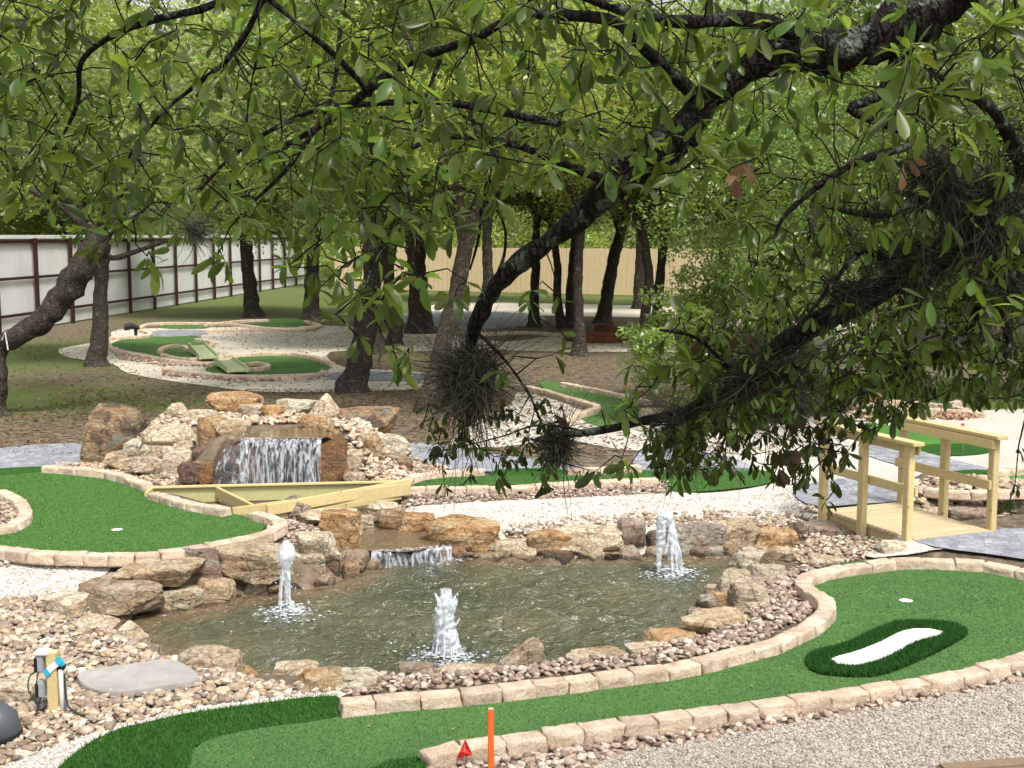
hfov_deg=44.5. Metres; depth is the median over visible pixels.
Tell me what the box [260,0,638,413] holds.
oak tree
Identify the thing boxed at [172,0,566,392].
oak tree
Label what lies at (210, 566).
boulder
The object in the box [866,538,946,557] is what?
gravel path
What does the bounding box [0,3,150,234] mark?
oak tree
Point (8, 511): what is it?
river cobbles
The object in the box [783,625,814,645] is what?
kerb block
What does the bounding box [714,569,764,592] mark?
boulder
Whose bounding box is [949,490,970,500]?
kerb block
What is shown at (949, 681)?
kerb block
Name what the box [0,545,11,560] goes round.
kerb block
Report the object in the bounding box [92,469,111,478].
kerb block
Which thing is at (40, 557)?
kerb block
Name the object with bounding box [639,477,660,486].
kerb block
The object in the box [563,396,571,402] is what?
kerb block
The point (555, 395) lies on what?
kerb block
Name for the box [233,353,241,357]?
kerb block
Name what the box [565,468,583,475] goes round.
kerb block
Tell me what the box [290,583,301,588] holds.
waterline stone
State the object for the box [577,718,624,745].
kerb block
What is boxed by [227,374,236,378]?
kerb block
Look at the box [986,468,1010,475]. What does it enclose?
kerb block
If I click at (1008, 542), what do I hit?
paved path
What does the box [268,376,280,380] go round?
kerb block
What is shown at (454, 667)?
boulder
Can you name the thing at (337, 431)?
boulder
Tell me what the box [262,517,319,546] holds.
river cobbles
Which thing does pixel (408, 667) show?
boulder
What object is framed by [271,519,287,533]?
kerb block
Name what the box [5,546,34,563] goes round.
kerb block
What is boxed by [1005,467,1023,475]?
kerb block
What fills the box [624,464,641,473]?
kerb block
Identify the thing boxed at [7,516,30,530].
kerb block
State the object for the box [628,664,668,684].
kerb block
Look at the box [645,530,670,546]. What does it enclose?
boulder
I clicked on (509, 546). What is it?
boulder
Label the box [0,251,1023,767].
ground
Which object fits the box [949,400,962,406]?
boulder
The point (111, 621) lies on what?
boulder
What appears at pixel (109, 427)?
boulder
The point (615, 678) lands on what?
kerb block
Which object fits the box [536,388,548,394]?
kerb block
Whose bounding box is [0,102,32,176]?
oak tree
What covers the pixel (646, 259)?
oak tree
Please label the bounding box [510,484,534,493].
kerb block
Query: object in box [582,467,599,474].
kerb block
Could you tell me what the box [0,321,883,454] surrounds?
leaf litter
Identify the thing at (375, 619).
pond water
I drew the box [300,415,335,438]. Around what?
boulder
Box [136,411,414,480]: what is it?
river cobbles
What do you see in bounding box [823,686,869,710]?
kerb block
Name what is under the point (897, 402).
kerb block
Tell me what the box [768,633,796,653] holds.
kerb block
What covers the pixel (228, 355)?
kerb block
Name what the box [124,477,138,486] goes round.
kerb block
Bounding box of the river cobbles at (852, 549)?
[642,514,900,564]
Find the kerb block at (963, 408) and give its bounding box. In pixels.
[956,407,968,409]
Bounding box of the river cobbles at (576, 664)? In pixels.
[340,632,759,695]
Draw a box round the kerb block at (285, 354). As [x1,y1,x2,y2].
[281,352,289,355]
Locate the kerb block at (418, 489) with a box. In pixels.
[402,486,425,496]
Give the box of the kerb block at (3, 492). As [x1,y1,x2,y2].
[0,489,13,499]
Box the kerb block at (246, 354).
[241,353,251,356]
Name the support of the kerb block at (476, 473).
on the ground
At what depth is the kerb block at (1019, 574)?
11.26 m
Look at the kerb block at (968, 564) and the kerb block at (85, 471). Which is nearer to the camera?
the kerb block at (968, 564)
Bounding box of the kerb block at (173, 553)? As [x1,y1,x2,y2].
[158,547,185,559]
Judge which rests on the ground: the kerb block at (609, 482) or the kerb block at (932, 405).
the kerb block at (609, 482)
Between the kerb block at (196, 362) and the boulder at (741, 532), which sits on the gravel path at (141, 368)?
the kerb block at (196, 362)
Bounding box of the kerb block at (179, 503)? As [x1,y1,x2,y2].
[171,498,195,509]
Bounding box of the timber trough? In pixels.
[144,479,410,518]
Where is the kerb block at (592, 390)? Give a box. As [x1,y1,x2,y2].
[588,388,598,392]
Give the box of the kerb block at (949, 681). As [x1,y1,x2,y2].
[919,670,963,694]
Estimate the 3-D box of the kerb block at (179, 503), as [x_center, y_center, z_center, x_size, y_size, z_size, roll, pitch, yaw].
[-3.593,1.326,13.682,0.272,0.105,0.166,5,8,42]
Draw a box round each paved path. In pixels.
[0,415,581,470]
[152,330,207,336]
[325,371,424,379]
[403,311,545,328]
[633,450,749,471]
[793,478,896,505]
[869,444,987,470]
[915,528,1023,558]
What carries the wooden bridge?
on the ground
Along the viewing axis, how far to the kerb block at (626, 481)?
15.41 m
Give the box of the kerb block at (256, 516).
[248,511,272,522]
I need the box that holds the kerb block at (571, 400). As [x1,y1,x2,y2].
[568,397,579,403]
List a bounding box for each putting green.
[0,466,265,552]
[54,558,1023,767]
[112,336,203,356]
[160,325,208,328]
[205,356,330,373]
[253,319,306,326]
[412,467,776,491]
[540,381,638,425]
[858,423,988,454]
[920,469,1023,485]
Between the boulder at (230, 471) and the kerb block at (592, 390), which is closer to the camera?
the boulder at (230, 471)
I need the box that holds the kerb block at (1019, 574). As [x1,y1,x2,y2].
[1013,568,1023,580]
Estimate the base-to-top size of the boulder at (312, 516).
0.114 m
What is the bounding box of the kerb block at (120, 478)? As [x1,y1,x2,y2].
[116,474,133,483]
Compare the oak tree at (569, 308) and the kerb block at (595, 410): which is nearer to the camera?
the kerb block at (595, 410)
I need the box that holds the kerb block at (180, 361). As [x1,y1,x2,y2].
[177,360,187,364]
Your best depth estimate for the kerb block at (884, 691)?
8.34 m
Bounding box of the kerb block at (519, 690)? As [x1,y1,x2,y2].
[496,679,535,701]
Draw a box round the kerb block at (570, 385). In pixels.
[567,383,578,388]
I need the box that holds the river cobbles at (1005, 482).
[914,473,1023,515]
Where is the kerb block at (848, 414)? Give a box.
[842,411,854,417]
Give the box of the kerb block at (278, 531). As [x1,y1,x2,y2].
[263,525,286,541]
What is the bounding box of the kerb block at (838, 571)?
[820,565,849,579]
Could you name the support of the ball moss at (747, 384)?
attached to the live oak
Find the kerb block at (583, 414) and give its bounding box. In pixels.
[574,411,587,418]
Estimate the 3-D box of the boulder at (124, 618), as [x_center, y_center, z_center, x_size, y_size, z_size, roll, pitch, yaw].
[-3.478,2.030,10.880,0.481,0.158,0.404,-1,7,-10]
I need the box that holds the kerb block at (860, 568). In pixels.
[842,562,871,576]
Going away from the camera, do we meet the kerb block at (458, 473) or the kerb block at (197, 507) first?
the kerb block at (197, 507)
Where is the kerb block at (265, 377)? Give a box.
[257,375,267,379]
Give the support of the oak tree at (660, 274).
on the ground
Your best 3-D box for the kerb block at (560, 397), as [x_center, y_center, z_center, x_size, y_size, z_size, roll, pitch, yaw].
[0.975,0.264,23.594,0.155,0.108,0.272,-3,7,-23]
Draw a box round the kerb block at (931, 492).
[923,487,938,498]
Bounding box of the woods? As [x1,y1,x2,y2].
[0,0,1023,297]
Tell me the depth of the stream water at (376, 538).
13.06 m
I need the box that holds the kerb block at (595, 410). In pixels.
[586,408,597,414]
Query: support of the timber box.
on the gravel path at (141, 368)
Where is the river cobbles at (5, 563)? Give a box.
[0,552,106,567]
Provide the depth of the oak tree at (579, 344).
31.75 m
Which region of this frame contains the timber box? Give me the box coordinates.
[586,332,623,342]
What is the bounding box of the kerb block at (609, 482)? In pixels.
[599,478,620,488]
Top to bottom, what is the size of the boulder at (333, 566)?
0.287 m
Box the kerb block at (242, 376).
[236,375,247,378]
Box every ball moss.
[100,129,159,179]
[169,195,227,266]
[358,284,582,520]
[505,382,616,520]
[575,122,635,176]
[607,263,923,510]
[626,381,743,517]
[774,251,907,339]
[786,194,1000,376]
[845,106,1022,327]
[858,72,1023,413]
[888,149,1023,379]
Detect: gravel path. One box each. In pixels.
[0,561,109,598]
[4,690,345,767]
[59,316,902,391]
[402,392,1023,558]
[431,303,684,316]
[583,682,1023,767]
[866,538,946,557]
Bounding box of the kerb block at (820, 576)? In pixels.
[800,569,829,585]
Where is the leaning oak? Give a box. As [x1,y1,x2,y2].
[0,0,361,417]
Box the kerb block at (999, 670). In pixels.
[975,659,1011,684]
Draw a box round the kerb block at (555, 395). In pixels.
[552,393,562,398]
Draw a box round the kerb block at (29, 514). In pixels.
[18,511,32,522]
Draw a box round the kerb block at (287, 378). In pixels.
[280,376,293,380]
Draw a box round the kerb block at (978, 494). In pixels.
[968,489,986,500]
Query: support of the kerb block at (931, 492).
on the ground
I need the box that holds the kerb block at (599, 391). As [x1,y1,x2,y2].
[595,389,605,394]
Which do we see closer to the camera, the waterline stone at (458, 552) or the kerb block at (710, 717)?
the kerb block at (710, 717)
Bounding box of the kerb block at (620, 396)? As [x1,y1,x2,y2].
[618,393,624,398]
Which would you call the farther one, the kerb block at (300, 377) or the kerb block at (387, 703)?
the kerb block at (300, 377)
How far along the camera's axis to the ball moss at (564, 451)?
4.13 m
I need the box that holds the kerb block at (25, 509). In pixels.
[18,507,31,512]
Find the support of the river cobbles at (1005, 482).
on the ground
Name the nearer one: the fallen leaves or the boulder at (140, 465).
the fallen leaves
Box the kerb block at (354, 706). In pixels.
[338,695,375,717]
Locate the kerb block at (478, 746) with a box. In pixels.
[458,735,505,761]
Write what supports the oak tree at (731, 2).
on the ground
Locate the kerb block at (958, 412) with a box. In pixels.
[956,410,971,414]
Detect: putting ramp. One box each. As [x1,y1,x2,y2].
[188,342,218,359]
[214,357,248,372]
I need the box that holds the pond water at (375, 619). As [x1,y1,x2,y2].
[114,554,731,674]
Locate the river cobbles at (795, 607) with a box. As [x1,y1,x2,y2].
[700,551,878,649]
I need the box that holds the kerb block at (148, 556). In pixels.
[135,551,159,561]
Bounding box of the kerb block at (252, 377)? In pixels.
[246,375,258,379]
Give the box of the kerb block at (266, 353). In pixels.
[260,352,271,355]
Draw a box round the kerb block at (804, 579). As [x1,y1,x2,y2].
[794,575,814,589]
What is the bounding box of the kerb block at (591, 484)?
[576,480,600,489]
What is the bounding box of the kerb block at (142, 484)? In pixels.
[132,479,152,490]
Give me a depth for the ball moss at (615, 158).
3.78 m
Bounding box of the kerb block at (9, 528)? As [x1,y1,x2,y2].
[0,523,17,534]
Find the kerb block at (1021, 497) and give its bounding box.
[1011,489,1023,499]
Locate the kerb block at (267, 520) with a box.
[263,515,283,526]
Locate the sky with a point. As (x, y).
(183, 1)
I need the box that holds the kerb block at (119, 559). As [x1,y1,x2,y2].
[108,552,135,566]
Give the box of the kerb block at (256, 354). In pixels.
[251,352,260,355]
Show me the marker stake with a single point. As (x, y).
(490, 737)
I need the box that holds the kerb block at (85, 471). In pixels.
[76,467,98,476]
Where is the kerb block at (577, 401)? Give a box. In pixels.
[574,399,586,405]
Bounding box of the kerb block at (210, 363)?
[201,362,214,365]
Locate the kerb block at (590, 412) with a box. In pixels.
[582,410,593,416]
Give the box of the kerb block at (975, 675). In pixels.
[953,665,989,686]
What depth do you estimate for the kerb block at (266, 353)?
32.07 m
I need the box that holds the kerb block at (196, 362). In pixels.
[191,361,201,365]
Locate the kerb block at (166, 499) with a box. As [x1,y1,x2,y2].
[158,494,180,505]
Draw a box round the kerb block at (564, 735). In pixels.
[541,722,584,752]
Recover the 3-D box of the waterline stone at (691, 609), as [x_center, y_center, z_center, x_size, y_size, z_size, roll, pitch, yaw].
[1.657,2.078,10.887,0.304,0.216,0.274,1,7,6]
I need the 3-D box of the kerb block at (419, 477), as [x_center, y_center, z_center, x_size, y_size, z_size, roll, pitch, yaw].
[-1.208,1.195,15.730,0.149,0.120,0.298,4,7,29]
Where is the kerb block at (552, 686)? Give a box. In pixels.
[531,677,568,697]
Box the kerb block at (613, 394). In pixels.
[609,392,620,397]
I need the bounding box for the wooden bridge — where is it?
[814,416,1007,541]
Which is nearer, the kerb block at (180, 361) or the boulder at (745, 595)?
the boulder at (745, 595)
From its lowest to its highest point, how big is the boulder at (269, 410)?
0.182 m
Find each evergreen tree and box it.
[584,14,1011,418]
[810,43,1023,400]
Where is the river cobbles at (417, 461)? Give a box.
[355,427,451,480]
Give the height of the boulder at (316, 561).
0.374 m
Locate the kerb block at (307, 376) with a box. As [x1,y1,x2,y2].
[304,374,315,379]
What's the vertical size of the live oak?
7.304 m
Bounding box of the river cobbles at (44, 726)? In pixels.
[0,593,341,767]
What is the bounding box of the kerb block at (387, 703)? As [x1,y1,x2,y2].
[372,691,420,714]
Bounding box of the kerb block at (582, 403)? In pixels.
[580,401,589,407]
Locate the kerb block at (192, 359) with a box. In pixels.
[187,357,196,360]
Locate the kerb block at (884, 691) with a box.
[859,680,901,701]
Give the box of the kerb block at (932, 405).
[928,402,939,407]
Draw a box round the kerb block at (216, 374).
[211,373,222,377]
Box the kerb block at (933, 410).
[930,408,940,413]
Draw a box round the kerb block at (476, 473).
[461,468,484,476]
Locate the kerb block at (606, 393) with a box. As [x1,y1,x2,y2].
[602,390,612,395]
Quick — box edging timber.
[936,757,1023,767]
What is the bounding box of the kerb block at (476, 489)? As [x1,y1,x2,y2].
[466,485,488,495]
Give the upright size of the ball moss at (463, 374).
0.828 m
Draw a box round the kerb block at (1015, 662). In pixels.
[998,654,1023,675]
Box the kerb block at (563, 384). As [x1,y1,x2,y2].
[559,382,571,387]
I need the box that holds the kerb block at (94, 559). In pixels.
[83,552,112,566]
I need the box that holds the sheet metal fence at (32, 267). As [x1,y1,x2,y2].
[0,235,304,332]
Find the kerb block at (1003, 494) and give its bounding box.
[997,489,1015,499]
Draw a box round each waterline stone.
[138,599,171,613]
[244,583,268,596]
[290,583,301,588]
[314,573,335,587]
[341,560,361,578]
[366,558,381,569]
[439,546,466,560]
[470,552,504,561]
[511,553,538,562]
[544,550,573,564]
[579,544,604,561]
[617,544,640,560]
[642,545,674,559]
[687,606,700,614]
[689,548,704,558]
[695,593,717,607]
[704,584,716,593]
[723,543,738,556]
[742,544,767,550]
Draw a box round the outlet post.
[27,648,84,716]
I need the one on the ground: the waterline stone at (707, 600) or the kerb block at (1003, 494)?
the waterline stone at (707, 600)
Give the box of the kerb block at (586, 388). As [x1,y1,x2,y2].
[582,386,592,391]
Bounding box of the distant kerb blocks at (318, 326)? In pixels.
[109,319,561,343]
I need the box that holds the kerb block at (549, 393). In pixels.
[547,391,557,397]
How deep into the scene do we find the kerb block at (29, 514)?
13.00 m
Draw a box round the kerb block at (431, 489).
[425,485,447,494]
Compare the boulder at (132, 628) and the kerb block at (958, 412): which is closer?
the boulder at (132, 628)
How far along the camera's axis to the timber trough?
14.53 m
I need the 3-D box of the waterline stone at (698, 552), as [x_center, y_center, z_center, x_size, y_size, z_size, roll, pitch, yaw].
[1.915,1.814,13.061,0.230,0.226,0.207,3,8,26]
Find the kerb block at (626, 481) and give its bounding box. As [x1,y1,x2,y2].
[621,478,639,487]
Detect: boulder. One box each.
[0,673,38,702]
[42,590,89,618]
[67,614,120,631]
[78,572,165,615]
[80,403,147,462]
[104,450,133,469]
[112,557,205,586]
[113,613,137,625]
[117,620,150,643]
[121,437,142,456]
[126,456,161,473]
[140,444,174,458]
[141,424,196,445]
[143,644,162,655]
[153,463,160,476]
[158,449,192,478]
[163,584,203,612]
[164,402,186,417]
[174,440,193,450]
[177,460,200,484]
[177,644,244,671]
[180,544,222,578]
[182,409,219,419]
[192,445,204,460]
[196,577,236,607]
[197,416,227,445]
[198,462,213,484]
[206,391,263,411]
[211,440,271,484]
[216,419,251,440]
[216,540,292,585]
[238,403,262,415]
[240,665,258,675]
[261,404,284,415]
[267,580,283,595]
[273,659,319,675]
[276,398,317,413]
[285,495,311,516]
[294,546,325,572]
[295,530,341,561]
[296,508,356,523]
[298,666,342,691]
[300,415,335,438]
[308,393,338,417]
[317,439,347,481]
[319,509,363,548]
[325,560,340,576]
[327,428,341,440]
[339,406,399,433]
[340,546,369,572]
[340,667,383,691]
[343,460,348,478]
[343,472,365,480]
[347,448,364,471]
[359,434,383,459]
[361,514,373,529]
[365,501,398,520]
[366,463,381,471]
[368,551,404,556]
[377,507,404,529]
[379,433,411,458]
[396,455,412,468]
[397,512,435,531]
[398,661,436,675]
[411,547,436,551]
[423,514,499,551]
[430,549,472,558]
[436,662,497,676]
[487,537,536,558]
[497,637,545,666]
[527,529,572,556]
[553,524,624,552]
[564,329,585,341]
[566,646,628,659]
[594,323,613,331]
[604,550,620,559]
[611,325,633,341]
[617,517,645,544]
[624,641,668,654]
[638,408,664,416]
[643,627,700,644]
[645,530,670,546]
[675,522,726,556]
[681,606,747,637]
[710,517,759,549]
[710,591,726,606]
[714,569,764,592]
[725,581,769,610]
[727,549,769,568]
[747,563,784,579]
[755,526,798,549]
[760,546,796,563]
[789,520,847,540]
[805,554,843,565]
[848,530,855,536]
[874,539,905,556]
[917,507,937,514]
[948,502,985,520]
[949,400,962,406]
[997,500,1023,513]
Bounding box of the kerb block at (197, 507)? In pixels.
[185,502,209,513]
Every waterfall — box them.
[217,426,328,483]
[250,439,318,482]
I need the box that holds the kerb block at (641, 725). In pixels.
[619,714,658,740]
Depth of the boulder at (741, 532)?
13.17 m
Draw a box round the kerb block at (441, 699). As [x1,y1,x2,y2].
[418,689,461,709]
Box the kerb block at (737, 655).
[715,646,754,667]
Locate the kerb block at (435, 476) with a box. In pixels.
[424,471,441,479]
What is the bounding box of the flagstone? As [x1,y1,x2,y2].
[77,659,199,696]
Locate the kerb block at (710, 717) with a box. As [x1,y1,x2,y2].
[685,705,727,729]
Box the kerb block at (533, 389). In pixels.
[530,387,539,392]
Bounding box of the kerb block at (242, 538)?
[227,535,254,541]
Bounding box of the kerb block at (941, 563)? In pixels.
[922,558,954,570]
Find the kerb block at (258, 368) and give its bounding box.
[252,367,263,370]
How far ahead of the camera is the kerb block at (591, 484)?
15.27 m
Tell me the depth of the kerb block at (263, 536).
12.12 m
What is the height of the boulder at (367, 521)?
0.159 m
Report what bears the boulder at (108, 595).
on the ground
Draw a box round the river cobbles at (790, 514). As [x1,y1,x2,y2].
[497,504,841,560]
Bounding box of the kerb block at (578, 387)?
[574,385,585,390]
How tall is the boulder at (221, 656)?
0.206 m
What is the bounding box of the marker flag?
[456,740,471,758]
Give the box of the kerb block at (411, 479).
[402,477,414,486]
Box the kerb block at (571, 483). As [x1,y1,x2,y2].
[551,480,576,491]
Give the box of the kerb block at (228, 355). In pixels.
[223,354,232,358]
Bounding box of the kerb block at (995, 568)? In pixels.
[983,561,1019,577]
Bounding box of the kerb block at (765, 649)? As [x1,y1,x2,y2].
[743,640,780,660]
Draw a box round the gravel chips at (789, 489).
[446,487,816,524]
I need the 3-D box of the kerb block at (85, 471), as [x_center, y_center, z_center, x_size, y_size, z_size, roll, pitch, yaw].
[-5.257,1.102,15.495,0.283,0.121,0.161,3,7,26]
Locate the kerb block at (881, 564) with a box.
[864,558,895,572]
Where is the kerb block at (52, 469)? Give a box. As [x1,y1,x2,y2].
[41,465,62,473]
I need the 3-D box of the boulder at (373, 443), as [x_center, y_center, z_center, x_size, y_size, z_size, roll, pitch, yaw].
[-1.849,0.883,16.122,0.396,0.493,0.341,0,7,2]
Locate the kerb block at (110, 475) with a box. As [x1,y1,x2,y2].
[104,471,125,481]
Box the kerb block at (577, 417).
[571,414,580,420]
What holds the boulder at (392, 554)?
on the ground
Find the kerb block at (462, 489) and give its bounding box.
[448,486,465,494]
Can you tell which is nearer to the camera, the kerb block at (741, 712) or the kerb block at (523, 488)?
the kerb block at (741, 712)
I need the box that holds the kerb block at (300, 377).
[294,375,304,380]
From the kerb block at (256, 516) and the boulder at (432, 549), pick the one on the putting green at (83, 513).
the kerb block at (256, 516)
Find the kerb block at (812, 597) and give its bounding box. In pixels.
[806,591,833,610]
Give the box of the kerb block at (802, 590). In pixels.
[795,584,818,599]
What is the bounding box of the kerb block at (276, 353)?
[272,352,282,355]
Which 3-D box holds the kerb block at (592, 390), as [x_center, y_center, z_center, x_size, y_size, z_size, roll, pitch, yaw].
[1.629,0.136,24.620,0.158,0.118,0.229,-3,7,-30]
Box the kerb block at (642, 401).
[638,399,651,405]
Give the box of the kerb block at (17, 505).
[14,502,30,512]
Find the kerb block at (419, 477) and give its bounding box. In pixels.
[406,473,425,483]
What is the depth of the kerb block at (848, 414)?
21.30 m
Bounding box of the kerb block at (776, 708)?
[750,696,796,720]
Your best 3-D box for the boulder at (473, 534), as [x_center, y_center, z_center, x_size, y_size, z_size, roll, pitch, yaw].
[-0.504,1.589,13.170,0.796,0.345,0.510,1,7,10]
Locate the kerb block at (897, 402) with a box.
[892,400,902,405]
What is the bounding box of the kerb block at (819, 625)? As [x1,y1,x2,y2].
[799,616,826,636]
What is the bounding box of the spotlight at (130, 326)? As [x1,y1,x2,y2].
[123,323,139,335]
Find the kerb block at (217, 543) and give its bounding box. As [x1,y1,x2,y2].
[204,539,232,547]
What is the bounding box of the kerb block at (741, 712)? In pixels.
[719,701,759,727]
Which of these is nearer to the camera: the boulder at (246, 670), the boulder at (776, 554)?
the boulder at (246, 670)
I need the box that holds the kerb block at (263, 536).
[248,531,273,542]
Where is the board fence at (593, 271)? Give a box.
[334,247,902,300]
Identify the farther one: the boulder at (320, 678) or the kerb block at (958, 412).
the kerb block at (958, 412)
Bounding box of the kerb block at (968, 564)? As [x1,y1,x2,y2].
[954,557,986,571]
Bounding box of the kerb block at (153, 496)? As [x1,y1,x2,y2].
[147,491,166,502]
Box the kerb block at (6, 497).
[3,493,20,500]
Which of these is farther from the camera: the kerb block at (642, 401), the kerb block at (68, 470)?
the kerb block at (642, 401)
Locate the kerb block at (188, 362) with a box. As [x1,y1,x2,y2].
[184,361,192,365]
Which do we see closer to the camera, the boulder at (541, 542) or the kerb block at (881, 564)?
the kerb block at (881, 564)
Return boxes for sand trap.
[804,617,967,676]
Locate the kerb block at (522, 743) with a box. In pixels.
[501,730,546,758]
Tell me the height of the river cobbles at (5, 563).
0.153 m
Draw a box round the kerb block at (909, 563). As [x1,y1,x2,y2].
[889,557,924,569]
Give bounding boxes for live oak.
[0,0,1023,516]
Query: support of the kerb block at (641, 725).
on the ground
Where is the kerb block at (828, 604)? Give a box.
[817,600,836,615]
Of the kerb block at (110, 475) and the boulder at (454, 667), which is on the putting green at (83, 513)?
the kerb block at (110, 475)
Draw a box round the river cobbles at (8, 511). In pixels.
[0,498,17,524]
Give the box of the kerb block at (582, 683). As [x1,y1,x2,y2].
[563,673,598,694]
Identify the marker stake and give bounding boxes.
[488,707,493,767]
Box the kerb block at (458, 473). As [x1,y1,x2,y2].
[440,469,461,477]
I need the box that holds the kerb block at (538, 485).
[533,482,553,491]
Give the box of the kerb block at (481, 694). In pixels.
[459,684,501,705]
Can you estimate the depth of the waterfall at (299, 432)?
15.29 m
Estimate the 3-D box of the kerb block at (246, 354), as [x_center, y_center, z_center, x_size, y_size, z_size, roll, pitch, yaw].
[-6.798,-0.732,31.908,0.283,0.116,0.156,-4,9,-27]
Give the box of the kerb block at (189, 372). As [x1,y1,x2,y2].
[185,371,197,375]
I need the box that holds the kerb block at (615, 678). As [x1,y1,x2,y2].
[591,668,633,689]
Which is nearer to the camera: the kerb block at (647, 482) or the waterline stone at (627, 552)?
the waterline stone at (627, 552)
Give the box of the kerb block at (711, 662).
[690,652,727,673]
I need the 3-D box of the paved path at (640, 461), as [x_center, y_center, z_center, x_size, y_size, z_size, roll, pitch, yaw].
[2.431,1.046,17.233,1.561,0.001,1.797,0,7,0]
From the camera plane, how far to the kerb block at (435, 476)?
15.90 m
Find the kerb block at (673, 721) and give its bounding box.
[650,709,692,736]
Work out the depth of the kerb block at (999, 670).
8.75 m
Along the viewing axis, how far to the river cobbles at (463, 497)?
14.84 m
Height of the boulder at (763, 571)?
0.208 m
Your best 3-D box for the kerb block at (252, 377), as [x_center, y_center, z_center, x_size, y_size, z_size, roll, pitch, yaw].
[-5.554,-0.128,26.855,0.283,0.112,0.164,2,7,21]
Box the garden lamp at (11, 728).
[0,700,23,745]
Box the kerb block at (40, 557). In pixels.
[26,549,58,565]
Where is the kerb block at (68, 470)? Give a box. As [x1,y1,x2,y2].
[57,466,80,475]
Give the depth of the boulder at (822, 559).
11.82 m
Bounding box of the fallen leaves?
[215,570,998,760]
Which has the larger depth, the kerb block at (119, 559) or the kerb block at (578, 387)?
the kerb block at (578, 387)
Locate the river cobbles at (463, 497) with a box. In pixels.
[395,480,668,510]
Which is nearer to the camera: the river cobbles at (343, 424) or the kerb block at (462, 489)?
the kerb block at (462, 489)
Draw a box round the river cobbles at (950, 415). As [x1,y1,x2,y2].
[851,404,983,420]
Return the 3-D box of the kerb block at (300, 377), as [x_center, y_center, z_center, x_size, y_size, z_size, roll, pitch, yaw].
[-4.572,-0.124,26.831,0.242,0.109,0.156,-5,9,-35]
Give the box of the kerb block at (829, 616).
[810,608,835,628]
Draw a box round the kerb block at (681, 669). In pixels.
[663,659,700,680]
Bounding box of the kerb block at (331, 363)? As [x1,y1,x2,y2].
[327,361,334,366]
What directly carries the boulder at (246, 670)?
on the ground
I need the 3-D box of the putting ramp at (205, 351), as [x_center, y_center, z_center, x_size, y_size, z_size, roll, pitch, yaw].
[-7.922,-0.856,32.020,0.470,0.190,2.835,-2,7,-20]
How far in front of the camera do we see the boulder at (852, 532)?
13.16 m
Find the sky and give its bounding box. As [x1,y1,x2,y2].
[2,0,1020,250]
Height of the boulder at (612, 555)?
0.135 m
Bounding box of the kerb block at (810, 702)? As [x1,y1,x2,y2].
[787,691,830,715]
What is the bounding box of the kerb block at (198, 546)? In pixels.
[181,544,209,550]
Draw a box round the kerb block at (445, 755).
[419,740,465,767]
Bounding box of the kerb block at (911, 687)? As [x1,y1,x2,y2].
[892,678,930,700]
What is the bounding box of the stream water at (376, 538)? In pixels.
[352,501,439,551]
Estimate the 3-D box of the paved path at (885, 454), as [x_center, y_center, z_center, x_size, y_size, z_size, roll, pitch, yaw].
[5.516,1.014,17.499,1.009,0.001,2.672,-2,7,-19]
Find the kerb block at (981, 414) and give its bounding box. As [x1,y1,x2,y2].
[970,411,986,417]
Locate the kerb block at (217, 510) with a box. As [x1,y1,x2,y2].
[203,504,231,516]
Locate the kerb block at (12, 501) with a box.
[8,497,26,506]
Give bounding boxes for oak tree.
[0,0,246,366]
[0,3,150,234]
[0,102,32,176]
[130,42,337,317]
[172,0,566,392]
[191,59,336,319]
[193,0,506,353]
[254,0,515,346]
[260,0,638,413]
[265,8,541,333]
[452,0,596,327]
[464,0,722,356]
[465,193,517,302]
[470,0,722,328]
[491,0,793,342]
[495,0,611,328]
[538,0,764,327]
[556,10,723,323]
[604,0,860,330]
[630,97,755,308]
[715,0,1023,352]
[796,0,1023,362]
[961,26,1023,117]
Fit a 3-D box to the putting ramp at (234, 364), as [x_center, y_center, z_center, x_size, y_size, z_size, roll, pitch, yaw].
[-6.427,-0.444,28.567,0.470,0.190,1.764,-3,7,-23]
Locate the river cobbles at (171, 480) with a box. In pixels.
[52,461,199,485]
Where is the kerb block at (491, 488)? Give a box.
[488,486,510,494]
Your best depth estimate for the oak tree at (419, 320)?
39.40 m
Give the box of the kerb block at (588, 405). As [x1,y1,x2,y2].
[586,402,596,407]
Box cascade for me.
[371,545,467,567]
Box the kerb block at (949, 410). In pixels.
[941,409,956,413]
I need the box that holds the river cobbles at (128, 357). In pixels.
[110,347,328,381]
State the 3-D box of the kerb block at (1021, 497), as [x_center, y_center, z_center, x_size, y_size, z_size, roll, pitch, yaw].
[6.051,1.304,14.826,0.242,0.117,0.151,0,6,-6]
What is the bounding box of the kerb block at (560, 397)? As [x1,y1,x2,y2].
[557,394,567,400]
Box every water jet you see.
[222,540,329,622]
[394,588,501,665]
[633,509,706,580]
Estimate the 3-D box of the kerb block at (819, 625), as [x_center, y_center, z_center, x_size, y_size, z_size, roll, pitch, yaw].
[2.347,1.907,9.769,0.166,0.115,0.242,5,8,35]
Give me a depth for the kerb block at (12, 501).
13.67 m
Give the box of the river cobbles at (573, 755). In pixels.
[426,671,1023,767]
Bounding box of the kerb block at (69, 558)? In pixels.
[54,550,87,565]

